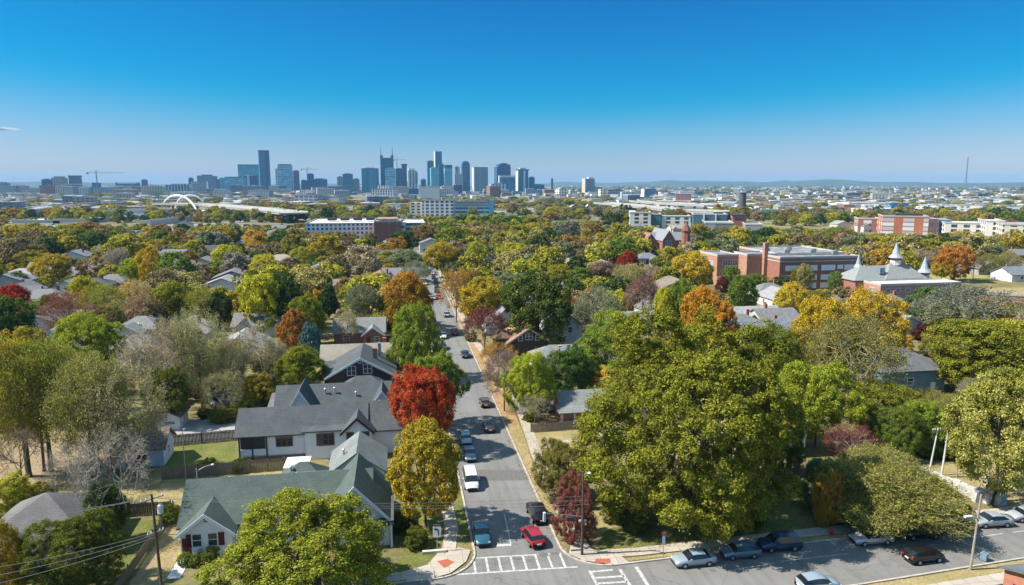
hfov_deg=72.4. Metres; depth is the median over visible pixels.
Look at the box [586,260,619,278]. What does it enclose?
tree
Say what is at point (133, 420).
shrub
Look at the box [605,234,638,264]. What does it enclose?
tree
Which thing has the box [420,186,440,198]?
building
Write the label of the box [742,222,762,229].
building
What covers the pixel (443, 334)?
parked car
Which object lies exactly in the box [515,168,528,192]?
tower building
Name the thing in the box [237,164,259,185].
tower building
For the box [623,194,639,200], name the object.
commercial building
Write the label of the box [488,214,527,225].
tree
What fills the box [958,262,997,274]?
house
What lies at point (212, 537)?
window
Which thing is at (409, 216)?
tree
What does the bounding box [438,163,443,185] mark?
tower building
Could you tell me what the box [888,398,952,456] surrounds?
shrub
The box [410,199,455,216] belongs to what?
building
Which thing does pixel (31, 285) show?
house
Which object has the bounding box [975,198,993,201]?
commercial building
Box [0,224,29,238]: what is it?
tree
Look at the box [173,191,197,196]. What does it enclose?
commercial building
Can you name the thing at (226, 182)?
tower building
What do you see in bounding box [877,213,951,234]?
building
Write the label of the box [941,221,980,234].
building
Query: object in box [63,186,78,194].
commercial building
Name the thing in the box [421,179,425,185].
tower building
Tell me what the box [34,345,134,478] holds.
tree
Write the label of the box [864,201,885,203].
commercial building
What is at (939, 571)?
kerb
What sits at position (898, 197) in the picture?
commercial building
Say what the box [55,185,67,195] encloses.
commercial building
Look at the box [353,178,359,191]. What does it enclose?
tower building
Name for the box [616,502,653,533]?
shrub
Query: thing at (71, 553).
power line
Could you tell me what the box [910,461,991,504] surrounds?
stone wall
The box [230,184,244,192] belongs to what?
commercial building
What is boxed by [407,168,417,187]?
tower building
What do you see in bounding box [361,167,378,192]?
tower building
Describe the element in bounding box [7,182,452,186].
hills
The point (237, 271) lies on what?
house
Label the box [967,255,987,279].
tree
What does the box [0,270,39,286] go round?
house
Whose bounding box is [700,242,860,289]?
building
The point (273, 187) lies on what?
commercial building
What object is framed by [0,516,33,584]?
shrub
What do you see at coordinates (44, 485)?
shrub
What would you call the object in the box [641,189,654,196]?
tower building
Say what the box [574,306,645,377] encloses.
tree
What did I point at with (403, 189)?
commercial building
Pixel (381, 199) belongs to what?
commercial building
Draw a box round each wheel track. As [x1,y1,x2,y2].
[135,525,176,584]
[151,538,180,584]
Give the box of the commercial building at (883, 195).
[870,192,892,198]
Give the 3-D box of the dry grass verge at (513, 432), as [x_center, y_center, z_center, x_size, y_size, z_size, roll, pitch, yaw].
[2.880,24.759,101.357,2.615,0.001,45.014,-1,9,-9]
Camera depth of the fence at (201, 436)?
109.11 m
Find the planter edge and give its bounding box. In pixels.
[422,548,445,554]
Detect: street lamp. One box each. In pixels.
[182,428,186,478]
[963,494,981,569]
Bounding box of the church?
[642,221,690,255]
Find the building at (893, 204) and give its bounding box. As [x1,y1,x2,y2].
[886,202,909,208]
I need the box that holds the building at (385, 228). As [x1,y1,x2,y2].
[374,217,405,241]
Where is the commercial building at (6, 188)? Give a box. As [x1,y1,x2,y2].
[0,185,18,193]
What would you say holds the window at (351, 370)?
in the house at (363, 362)
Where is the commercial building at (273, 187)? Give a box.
[268,185,278,191]
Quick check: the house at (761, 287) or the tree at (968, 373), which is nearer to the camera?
the tree at (968, 373)
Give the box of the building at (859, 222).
[854,216,877,231]
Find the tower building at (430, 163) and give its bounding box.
[427,160,433,185]
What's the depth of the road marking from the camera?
73.86 m
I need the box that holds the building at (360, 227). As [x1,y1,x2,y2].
[304,218,424,242]
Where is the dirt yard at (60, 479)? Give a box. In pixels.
[0,419,132,504]
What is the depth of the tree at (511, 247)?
320.93 m
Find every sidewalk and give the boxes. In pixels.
[304,341,457,584]
[437,270,590,547]
[581,504,1023,561]
[928,572,1003,584]
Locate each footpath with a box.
[167,561,186,578]
[545,440,576,448]
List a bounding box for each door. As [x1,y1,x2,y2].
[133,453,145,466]
[182,539,191,553]
[930,382,935,391]
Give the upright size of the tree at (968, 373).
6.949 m
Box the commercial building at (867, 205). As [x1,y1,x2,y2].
[861,203,878,207]
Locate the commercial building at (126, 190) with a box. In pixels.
[114,189,137,194]
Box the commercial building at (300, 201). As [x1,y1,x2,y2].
[288,200,312,203]
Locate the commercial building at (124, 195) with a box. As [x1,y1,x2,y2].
[115,192,135,198]
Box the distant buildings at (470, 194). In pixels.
[0,185,1023,212]
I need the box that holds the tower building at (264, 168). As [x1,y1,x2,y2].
[258,150,270,189]
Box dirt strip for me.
[129,521,180,584]
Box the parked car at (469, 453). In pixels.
[462,445,476,461]
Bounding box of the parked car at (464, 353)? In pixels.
[460,350,469,357]
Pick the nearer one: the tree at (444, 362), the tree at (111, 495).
the tree at (111, 495)
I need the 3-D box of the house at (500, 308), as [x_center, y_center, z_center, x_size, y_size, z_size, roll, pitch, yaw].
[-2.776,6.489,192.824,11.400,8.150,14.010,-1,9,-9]
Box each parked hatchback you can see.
[459,430,472,444]
[478,397,490,406]
[520,526,545,547]
[719,540,761,560]
[794,571,840,584]
[901,544,945,565]
[1005,505,1023,522]
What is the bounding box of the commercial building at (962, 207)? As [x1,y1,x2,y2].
[957,204,976,210]
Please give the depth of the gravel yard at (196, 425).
116.30 m
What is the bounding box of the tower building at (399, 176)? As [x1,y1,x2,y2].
[396,168,402,185]
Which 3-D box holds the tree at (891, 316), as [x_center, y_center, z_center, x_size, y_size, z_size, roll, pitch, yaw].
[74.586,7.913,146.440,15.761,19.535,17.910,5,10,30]
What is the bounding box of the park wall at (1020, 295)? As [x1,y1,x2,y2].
[952,291,1023,303]
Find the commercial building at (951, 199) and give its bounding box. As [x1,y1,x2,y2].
[943,197,959,200]
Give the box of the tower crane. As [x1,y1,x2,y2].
[86,171,117,182]
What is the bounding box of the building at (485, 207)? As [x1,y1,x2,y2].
[456,200,493,214]
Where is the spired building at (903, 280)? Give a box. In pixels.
[835,243,961,298]
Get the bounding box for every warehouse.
[11,217,89,222]
[15,195,22,200]
[52,216,127,222]
[115,208,144,215]
[131,209,170,219]
[138,216,195,225]
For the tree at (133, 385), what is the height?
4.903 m
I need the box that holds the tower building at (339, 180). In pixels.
[337,176,342,186]
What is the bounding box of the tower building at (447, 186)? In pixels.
[441,185,452,188]
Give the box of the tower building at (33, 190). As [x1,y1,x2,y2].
[24,187,39,193]
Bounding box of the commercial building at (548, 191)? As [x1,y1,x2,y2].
[542,189,554,194]
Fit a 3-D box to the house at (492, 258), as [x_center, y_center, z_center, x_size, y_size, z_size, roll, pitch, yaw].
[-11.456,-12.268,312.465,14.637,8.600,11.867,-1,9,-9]
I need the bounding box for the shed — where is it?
[114,426,176,468]
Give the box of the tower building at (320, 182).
[314,178,326,187]
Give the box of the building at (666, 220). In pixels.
[661,214,690,228]
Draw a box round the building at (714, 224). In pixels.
[702,220,733,229]
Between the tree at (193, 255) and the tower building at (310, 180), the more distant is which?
the tower building at (310, 180)
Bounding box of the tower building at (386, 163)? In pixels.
[380,147,393,185]
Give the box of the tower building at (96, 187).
[92,183,121,193]
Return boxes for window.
[164,421,175,424]
[191,533,202,547]
[207,532,218,546]
[276,436,292,446]
[316,433,334,445]
[343,335,349,340]
[346,432,353,439]
[347,366,355,375]
[363,364,371,373]
[525,333,532,339]
[568,326,572,332]
[665,240,671,246]
[723,260,737,265]
[785,265,799,270]
[803,283,815,287]
[806,265,817,270]
[820,274,833,279]
[820,282,828,287]
[821,265,834,269]
[844,264,854,269]
[907,378,913,385]
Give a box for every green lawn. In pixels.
[49,519,158,584]
[163,441,281,478]
[362,481,442,574]
[596,494,863,549]
[765,486,840,530]
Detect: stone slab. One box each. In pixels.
[972,486,987,502]
[994,492,1006,506]
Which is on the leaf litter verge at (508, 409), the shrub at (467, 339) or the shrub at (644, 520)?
the shrub at (467, 339)
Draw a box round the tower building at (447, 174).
[443,165,451,185]
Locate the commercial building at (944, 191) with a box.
[939,189,949,192]
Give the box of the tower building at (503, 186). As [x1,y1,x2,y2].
[489,183,505,189]
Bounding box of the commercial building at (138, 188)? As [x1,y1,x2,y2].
[134,186,140,192]
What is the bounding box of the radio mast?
[964,157,968,187]
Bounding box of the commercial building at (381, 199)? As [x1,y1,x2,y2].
[365,195,387,204]
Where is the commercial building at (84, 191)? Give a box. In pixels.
[79,187,89,194]
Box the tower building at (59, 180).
[51,176,67,184]
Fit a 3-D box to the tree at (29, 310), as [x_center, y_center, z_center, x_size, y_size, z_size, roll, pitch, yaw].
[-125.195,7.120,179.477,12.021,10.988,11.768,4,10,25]
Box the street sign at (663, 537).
[662,532,665,555]
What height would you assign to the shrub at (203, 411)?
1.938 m
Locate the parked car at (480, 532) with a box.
[472,521,491,546]
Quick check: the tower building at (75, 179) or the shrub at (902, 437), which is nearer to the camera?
the shrub at (902, 437)
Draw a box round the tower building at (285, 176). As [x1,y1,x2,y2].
[277,164,293,190]
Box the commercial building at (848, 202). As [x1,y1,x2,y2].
[834,201,862,203]
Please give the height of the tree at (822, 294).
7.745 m
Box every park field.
[929,272,995,280]
[954,287,1023,303]
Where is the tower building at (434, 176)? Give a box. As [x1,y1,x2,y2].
[430,167,438,185]
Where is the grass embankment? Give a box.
[762,221,820,226]
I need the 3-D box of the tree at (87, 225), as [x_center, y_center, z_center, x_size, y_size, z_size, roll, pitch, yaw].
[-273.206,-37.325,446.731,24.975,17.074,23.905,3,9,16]
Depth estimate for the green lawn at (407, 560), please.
77.69 m
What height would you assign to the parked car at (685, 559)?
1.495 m
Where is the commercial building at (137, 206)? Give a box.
[125,205,155,208]
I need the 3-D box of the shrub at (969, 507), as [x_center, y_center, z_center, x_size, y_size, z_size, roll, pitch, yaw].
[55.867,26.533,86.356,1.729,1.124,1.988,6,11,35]
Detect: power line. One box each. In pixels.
[0,498,147,519]
[1,532,153,566]
[1,535,152,574]
[1,537,154,582]
[6,497,155,514]
[9,497,143,522]
[145,497,581,508]
[164,498,580,505]
[168,495,588,503]
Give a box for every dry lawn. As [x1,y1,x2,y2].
[56,481,148,507]
[134,471,281,516]
[531,408,557,429]
[534,429,615,462]
[585,509,620,547]
[931,455,1023,506]
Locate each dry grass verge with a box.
[503,415,566,539]
[869,560,1023,584]
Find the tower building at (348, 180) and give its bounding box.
[343,173,352,192]
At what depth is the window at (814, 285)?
266.64 m
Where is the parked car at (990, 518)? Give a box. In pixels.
[973,511,1014,528]
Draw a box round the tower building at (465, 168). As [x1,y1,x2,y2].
[461,161,469,190]
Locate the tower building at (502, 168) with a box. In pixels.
[494,163,510,182]
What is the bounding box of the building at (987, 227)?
[977,218,1005,236]
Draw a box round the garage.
[156,404,190,429]
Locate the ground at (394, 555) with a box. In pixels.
[0,185,1023,584]
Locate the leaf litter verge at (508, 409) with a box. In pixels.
[449,298,517,425]
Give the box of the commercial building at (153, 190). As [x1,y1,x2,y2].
[141,185,163,195]
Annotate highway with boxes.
[194,218,285,224]
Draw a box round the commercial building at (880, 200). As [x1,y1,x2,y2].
[869,199,889,201]
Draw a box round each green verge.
[424,330,469,543]
[626,530,895,560]
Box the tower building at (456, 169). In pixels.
[454,166,459,173]
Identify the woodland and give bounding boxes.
[0,185,1023,327]
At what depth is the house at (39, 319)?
177.38 m
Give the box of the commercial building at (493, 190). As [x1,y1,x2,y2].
[486,185,500,196]
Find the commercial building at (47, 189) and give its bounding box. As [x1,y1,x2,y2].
[39,185,55,193]
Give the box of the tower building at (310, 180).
[307,173,313,189]
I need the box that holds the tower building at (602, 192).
[598,189,621,196]
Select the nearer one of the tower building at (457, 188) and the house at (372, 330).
the house at (372, 330)
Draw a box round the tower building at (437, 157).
[434,151,441,167]
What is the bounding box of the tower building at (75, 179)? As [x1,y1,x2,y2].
[68,175,81,183]
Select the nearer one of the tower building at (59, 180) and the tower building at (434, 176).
the tower building at (59, 180)
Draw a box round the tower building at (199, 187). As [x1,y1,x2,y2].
[191,182,210,193]
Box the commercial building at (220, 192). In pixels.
[212,190,231,195]
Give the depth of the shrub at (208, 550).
75.78 m
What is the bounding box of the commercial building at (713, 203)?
[700,202,723,205]
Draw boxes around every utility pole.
[140,493,163,584]
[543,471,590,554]
[929,428,941,469]
[941,433,947,474]
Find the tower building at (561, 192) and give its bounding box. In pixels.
[555,188,567,196]
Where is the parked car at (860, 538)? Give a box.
[849,528,895,546]
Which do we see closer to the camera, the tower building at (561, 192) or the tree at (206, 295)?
the tree at (206, 295)
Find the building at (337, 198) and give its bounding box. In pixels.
[325,196,345,204]
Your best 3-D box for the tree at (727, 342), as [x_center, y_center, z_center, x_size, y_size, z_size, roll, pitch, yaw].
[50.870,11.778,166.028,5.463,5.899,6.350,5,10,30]
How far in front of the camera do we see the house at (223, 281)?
241.85 m
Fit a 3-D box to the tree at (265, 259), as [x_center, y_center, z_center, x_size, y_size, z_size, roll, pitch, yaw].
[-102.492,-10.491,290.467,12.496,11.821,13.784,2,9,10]
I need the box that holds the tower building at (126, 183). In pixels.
[115,182,139,185]
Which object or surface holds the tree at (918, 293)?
on the ground at (394, 555)
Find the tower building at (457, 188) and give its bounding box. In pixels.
[453,184,461,193]
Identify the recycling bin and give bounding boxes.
[979,551,989,561]
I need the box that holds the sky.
[0,0,1023,184]
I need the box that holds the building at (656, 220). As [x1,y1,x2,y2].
[651,213,660,227]
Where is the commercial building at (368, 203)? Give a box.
[360,202,379,205]
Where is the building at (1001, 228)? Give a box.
[995,222,1023,236]
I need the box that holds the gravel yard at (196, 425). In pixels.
[173,414,235,444]
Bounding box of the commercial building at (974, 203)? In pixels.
[966,202,988,204]
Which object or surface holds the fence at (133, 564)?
on the ground at (394, 555)
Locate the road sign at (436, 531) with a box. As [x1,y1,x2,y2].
[433,524,440,548]
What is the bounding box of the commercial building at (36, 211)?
[24,207,42,213]
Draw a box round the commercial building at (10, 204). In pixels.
[0,200,25,208]
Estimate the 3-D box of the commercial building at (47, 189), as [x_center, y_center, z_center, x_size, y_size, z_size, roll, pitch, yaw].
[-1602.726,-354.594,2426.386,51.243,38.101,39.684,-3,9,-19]
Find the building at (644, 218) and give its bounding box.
[629,211,650,225]
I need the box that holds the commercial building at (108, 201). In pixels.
[101,200,119,202]
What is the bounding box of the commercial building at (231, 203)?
[218,202,240,209]
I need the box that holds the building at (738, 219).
[730,214,746,226]
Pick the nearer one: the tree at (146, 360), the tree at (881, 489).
the tree at (881, 489)
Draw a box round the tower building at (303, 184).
[301,180,306,189]
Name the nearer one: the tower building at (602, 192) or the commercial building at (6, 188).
the tower building at (602, 192)
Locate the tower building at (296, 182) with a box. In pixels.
[293,170,299,190]
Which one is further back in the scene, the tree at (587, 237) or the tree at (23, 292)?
the tree at (587, 237)
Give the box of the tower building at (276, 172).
[275,168,277,185]
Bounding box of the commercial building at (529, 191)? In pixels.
[525,188,534,193]
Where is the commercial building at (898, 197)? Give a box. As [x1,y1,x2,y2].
[887,197,910,198]
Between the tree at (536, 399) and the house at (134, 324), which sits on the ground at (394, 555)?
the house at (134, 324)
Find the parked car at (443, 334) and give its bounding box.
[439,332,446,338]
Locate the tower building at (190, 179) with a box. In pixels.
[188,177,193,184]
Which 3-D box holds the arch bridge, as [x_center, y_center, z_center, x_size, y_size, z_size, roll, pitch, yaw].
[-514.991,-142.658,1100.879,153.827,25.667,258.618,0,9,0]
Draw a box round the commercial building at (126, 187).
[112,185,131,188]
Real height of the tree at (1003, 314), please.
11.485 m
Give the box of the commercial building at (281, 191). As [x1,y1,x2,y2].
[276,189,290,193]
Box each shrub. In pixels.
[0,469,43,518]
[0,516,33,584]
[15,480,58,499]
[130,411,151,428]
[149,314,187,332]
[157,502,180,524]
[175,552,192,565]
[188,553,200,567]
[196,407,211,418]
[198,457,218,471]
[199,551,213,564]
[205,544,220,557]
[206,407,231,423]
[219,406,237,422]
[231,457,252,473]
[234,398,263,410]
[248,387,274,406]
[266,380,282,391]
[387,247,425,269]
[392,511,416,533]
[403,525,429,548]
[464,333,477,341]
[488,269,526,295]
[492,375,508,385]
[523,412,536,421]
[530,437,587,502]
[539,402,553,411]
[550,464,597,544]
[599,501,628,524]
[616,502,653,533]
[701,500,738,532]
[746,508,764,528]
[768,275,793,286]
[793,456,840,503]
[811,472,844,528]
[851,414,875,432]
[870,402,925,457]
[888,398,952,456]
[910,324,938,339]
[916,437,952,457]
[918,339,946,356]
[940,439,984,460]
[962,502,972,511]
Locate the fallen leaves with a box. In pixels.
[0,307,1023,584]
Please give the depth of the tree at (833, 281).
255.62 m
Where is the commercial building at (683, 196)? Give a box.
[675,192,691,199]
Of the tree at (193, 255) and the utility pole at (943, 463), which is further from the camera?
the tree at (193, 255)
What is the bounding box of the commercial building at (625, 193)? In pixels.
[620,191,635,197]
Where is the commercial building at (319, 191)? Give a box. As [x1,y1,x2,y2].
[316,188,334,194]
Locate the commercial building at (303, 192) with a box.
[300,189,314,194]
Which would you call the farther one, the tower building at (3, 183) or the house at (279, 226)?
the tower building at (3, 183)
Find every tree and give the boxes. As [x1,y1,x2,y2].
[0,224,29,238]
[0,283,31,314]
[0,294,40,340]
[0,327,68,477]
[0,332,95,471]
[0,422,48,477]
[1,323,52,342]
[2,300,48,322]
[9,270,28,278]
[12,249,51,267]
[16,504,129,584]
[25,252,73,280]
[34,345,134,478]
[35,293,63,308]
[36,343,81,359]
[37,289,99,331]
[41,438,102,492]
[48,311,130,361]
[64,418,154,537]
[65,220,105,232]
[69,274,97,311]
[73,357,170,477]
[77,228,110,249]
[80,481,131,545]
[81,283,130,314]
[89,245,114,260]
[93,305,124,332]
[95,303,131,321]
[99,245,129,268]
[108,323,183,389]
[112,372,137,393]
[114,280,152,311]
[117,257,151,285]
[119,345,162,378]
[120,291,166,318]
[135,244,160,283]
[137,365,193,418]
[139,311,203,389]
[146,278,196,319]
[165,303,229,409]
[171,358,215,398]
[173,327,203,349]
[179,286,223,317]
[182,249,198,259]
[185,230,200,237]
[189,337,256,392]
[192,486,395,584]
[196,368,244,409]
[200,336,247,384]
[203,289,232,328]
[208,314,275,383]
[211,244,246,267]
[234,336,288,387]
[235,272,280,330]
[241,371,275,401]
[242,228,266,245]
[248,253,276,269]
[248,346,283,375]
[260,272,301,316]
[266,231,290,247]
[271,344,328,384]
[275,307,307,349]
[288,246,313,264]
[288,293,325,332]
[297,321,321,355]
[307,232,345,256]
[317,276,340,318]
[334,309,347,317]
[336,309,358,337]
[339,283,381,316]
[354,312,371,316]
[368,312,390,326]
[379,267,435,325]
[384,300,445,372]
[385,235,406,251]
[385,415,462,527]
[386,363,458,449]
[390,227,420,249]
[391,321,418,340]
[401,213,419,218]
[401,259,431,278]
[405,348,471,411]
[409,223,437,245]
[422,240,458,277]
[432,224,474,245]
[434,266,472,322]
[452,213,479,220]
[454,254,463,271]
[458,276,507,320]
[460,268,481,284]
[463,306,507,348]
[464,239,487,262]
[471,228,484,235]
[478,341,518,369]
[480,213,492,221]
[480,346,521,410]
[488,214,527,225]
[494,242,526,263]
[496,269,574,344]
[499,346,556,416]
[517,390,555,426]
[542,343,600,390]
[546,263,569,283]
[556,219,581,236]
[565,267,593,290]
[567,303,813,544]
[571,283,623,331]
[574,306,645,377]
[579,226,593,245]
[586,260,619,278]
[587,365,624,391]
[599,210,629,228]
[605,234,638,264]
[608,220,632,238]
[611,262,643,282]
[616,250,639,268]
[619,229,644,249]
[622,274,660,310]
[636,265,661,282]
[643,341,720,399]
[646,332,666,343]
[653,284,676,322]
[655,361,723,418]
[668,276,691,325]
[671,251,715,285]
[679,285,722,324]
[688,322,724,354]
[690,220,711,240]
[707,300,739,334]
[714,274,728,295]
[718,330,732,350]
[721,265,740,284]
[727,273,759,305]
[748,273,769,284]
[749,318,807,397]
[761,395,806,477]
[771,281,809,312]
[772,359,867,447]
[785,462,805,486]
[788,293,858,367]
[789,267,798,290]
[789,439,981,543]
[794,309,914,419]
[795,263,815,289]
[795,357,823,392]
[804,289,831,302]
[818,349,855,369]
[822,422,883,459]
[827,271,842,293]
[840,284,911,356]
[844,376,924,434]
[897,335,914,350]
[902,285,954,321]
[903,386,946,406]
[910,280,1023,326]
[911,248,943,268]
[912,389,976,440]
[917,338,932,353]
[920,317,1023,384]
[924,302,962,324]
[930,259,955,277]
[931,245,977,280]
[936,362,1023,501]
[945,345,975,375]
[948,229,983,236]
[954,376,988,401]
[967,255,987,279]
[968,318,1023,371]
[974,297,1023,320]
[977,253,1005,276]
[994,250,1022,267]
[999,228,1023,248]
[1006,312,1018,320]
[1010,309,1023,321]
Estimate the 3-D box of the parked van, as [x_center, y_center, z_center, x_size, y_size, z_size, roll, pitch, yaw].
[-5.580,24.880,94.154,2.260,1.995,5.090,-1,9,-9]
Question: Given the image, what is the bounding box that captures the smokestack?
[738,192,746,213]
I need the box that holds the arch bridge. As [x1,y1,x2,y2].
[161,194,203,209]
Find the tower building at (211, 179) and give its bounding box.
[197,175,216,188]
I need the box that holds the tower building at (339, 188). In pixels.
[322,186,346,189]
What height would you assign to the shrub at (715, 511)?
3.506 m
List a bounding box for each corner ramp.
[406,547,470,580]
[569,543,627,563]
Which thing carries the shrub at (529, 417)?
on the ground at (394, 555)
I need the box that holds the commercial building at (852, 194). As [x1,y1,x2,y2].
[844,192,860,196]
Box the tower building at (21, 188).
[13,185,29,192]
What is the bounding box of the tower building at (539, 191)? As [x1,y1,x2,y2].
[535,189,547,194]
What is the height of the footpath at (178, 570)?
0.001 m
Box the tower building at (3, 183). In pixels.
[0,182,10,185]
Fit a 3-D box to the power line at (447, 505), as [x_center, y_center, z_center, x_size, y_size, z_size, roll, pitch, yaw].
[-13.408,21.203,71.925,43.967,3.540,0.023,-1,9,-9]
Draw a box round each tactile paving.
[437,559,453,567]
[595,559,610,562]
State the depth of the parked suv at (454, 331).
186.33 m
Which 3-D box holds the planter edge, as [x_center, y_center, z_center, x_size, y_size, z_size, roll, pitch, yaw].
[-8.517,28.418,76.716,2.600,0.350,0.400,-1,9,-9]
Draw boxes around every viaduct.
[152,202,308,221]
[593,202,729,213]
[629,200,712,208]
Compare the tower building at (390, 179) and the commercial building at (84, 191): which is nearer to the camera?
the commercial building at (84, 191)
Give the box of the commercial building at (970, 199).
[961,197,976,200]
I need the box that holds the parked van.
[462,464,479,490]
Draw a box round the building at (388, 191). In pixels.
[371,186,397,196]
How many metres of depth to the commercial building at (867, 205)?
1026.47 m
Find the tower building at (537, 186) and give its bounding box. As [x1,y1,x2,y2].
[531,184,544,189]
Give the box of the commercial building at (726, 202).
[718,201,736,205]
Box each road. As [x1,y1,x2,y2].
[114,296,850,319]
[397,245,1023,584]
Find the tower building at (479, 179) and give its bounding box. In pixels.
[472,167,487,191]
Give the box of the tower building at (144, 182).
[141,179,147,185]
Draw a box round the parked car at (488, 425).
[482,420,495,431]
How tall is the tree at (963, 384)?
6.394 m
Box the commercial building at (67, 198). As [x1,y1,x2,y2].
[62,194,82,202]
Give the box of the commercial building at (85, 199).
[72,195,97,203]
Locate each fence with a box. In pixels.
[115,500,173,584]
[120,500,170,516]
[161,457,286,479]
[173,429,236,445]
[530,420,579,431]
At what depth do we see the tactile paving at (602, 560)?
74.83 m
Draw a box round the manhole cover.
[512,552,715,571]
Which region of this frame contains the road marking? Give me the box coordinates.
[457,478,1020,584]
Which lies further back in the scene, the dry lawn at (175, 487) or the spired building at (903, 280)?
the spired building at (903, 280)
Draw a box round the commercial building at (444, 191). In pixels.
[441,188,454,196]
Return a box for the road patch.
[476,470,528,480]
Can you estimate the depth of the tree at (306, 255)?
309.63 m
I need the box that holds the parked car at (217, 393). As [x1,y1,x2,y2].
[207,389,230,399]
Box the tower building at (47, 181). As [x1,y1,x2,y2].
[41,179,52,184]
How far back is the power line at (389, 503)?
71.95 m
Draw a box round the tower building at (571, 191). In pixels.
[568,189,576,193]
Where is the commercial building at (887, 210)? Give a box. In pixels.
[851,207,890,214]
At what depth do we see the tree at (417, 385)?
103.14 m
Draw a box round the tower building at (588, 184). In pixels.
[582,177,594,192]
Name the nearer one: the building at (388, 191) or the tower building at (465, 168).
the building at (388, 191)
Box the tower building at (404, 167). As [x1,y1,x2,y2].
[401,164,406,185]
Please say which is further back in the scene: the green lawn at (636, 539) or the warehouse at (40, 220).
the warehouse at (40, 220)
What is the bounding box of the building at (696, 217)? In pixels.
[691,212,727,225]
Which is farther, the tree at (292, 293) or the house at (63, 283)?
the house at (63, 283)
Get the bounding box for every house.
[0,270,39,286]
[0,279,48,294]
[0,492,105,578]
[4,307,67,340]
[7,268,48,279]
[25,285,72,307]
[27,261,74,269]
[35,327,83,348]
[47,277,76,290]
[56,264,94,281]
[60,248,91,260]
[90,274,118,294]
[103,271,132,288]
[106,329,166,364]
[111,316,168,341]
[159,248,188,258]
[159,315,217,342]
[174,220,193,226]
[174,431,393,556]
[190,259,203,270]
[194,255,222,272]
[197,243,223,256]
[203,274,239,290]
[210,267,244,279]
[230,308,290,336]
[230,327,272,360]
[233,400,407,461]
[267,377,393,406]
[271,224,286,229]
[273,252,292,266]
[319,337,392,376]
[321,342,396,383]
[329,276,354,296]
[332,317,386,343]
[368,269,394,279]
[374,248,397,263]
[381,265,420,279]
[418,237,435,252]
[475,255,502,271]
[481,305,516,335]
[491,319,550,356]
[529,343,603,370]
[540,312,583,344]
[553,388,616,422]
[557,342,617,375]
[604,310,654,329]
[631,222,646,226]
[633,296,660,311]
[637,250,658,264]
[653,275,693,290]
[666,224,682,231]
[713,407,806,457]
[724,309,754,324]
[730,315,802,332]
[733,302,782,318]
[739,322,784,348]
[749,279,780,294]
[750,304,799,319]
[758,286,792,307]
[829,220,850,227]
[848,348,945,393]
[854,223,869,231]
[868,291,914,314]
[868,315,928,339]
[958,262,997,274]
[985,253,1022,266]
[989,264,1023,281]
[997,563,1023,584]
[1005,247,1023,260]
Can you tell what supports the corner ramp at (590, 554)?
on the sidewalk at (638, 551)
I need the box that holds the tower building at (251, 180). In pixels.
[244,175,258,185]
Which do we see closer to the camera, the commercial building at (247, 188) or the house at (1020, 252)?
the house at (1020, 252)
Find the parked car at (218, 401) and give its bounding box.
[208,397,236,407]
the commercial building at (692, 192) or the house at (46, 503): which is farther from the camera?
the commercial building at (692, 192)
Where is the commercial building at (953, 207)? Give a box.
[916,205,956,209]
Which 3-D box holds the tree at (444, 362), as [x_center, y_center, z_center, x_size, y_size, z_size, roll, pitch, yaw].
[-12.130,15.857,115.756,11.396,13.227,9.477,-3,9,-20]
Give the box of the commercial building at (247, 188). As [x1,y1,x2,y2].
[243,185,263,194]
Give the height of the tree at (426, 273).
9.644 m
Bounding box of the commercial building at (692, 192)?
[679,191,693,194]
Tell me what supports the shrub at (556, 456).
on the ground at (394, 555)
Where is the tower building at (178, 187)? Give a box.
[165,184,191,191]
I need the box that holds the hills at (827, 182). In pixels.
[611,179,1023,186]
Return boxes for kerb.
[392,323,475,583]
[434,268,1017,565]
[851,557,1023,584]
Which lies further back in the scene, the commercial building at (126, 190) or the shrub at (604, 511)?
the commercial building at (126, 190)
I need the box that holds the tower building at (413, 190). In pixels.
[409,188,418,193]
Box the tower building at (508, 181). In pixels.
[498,175,515,191]
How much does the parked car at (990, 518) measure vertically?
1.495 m
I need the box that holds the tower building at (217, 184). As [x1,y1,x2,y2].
[216,179,219,188]
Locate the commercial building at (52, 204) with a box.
[41,202,63,205]
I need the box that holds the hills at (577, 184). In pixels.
[515,180,788,185]
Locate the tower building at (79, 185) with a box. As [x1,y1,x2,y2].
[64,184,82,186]
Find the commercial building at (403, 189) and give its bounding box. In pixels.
[392,186,408,194]
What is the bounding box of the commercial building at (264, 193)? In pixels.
[248,189,272,196]
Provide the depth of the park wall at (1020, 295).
236.12 m
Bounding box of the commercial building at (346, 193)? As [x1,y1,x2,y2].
[334,190,349,196]
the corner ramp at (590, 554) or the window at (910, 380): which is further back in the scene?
the window at (910, 380)
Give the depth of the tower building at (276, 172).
3444.68 m
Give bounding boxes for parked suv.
[443,311,449,316]
[450,328,458,334]
[526,501,548,523]
[756,530,803,553]
[897,519,943,540]
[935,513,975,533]
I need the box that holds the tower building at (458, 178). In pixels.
[454,174,462,190]
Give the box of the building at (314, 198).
[294,194,324,202]
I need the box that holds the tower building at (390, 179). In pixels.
[385,168,395,185]
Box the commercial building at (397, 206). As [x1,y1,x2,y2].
[384,203,404,210]
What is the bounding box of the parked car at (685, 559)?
[670,548,717,569]
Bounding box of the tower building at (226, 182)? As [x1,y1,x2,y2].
[219,177,246,190]
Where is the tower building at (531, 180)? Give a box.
[528,177,534,188]

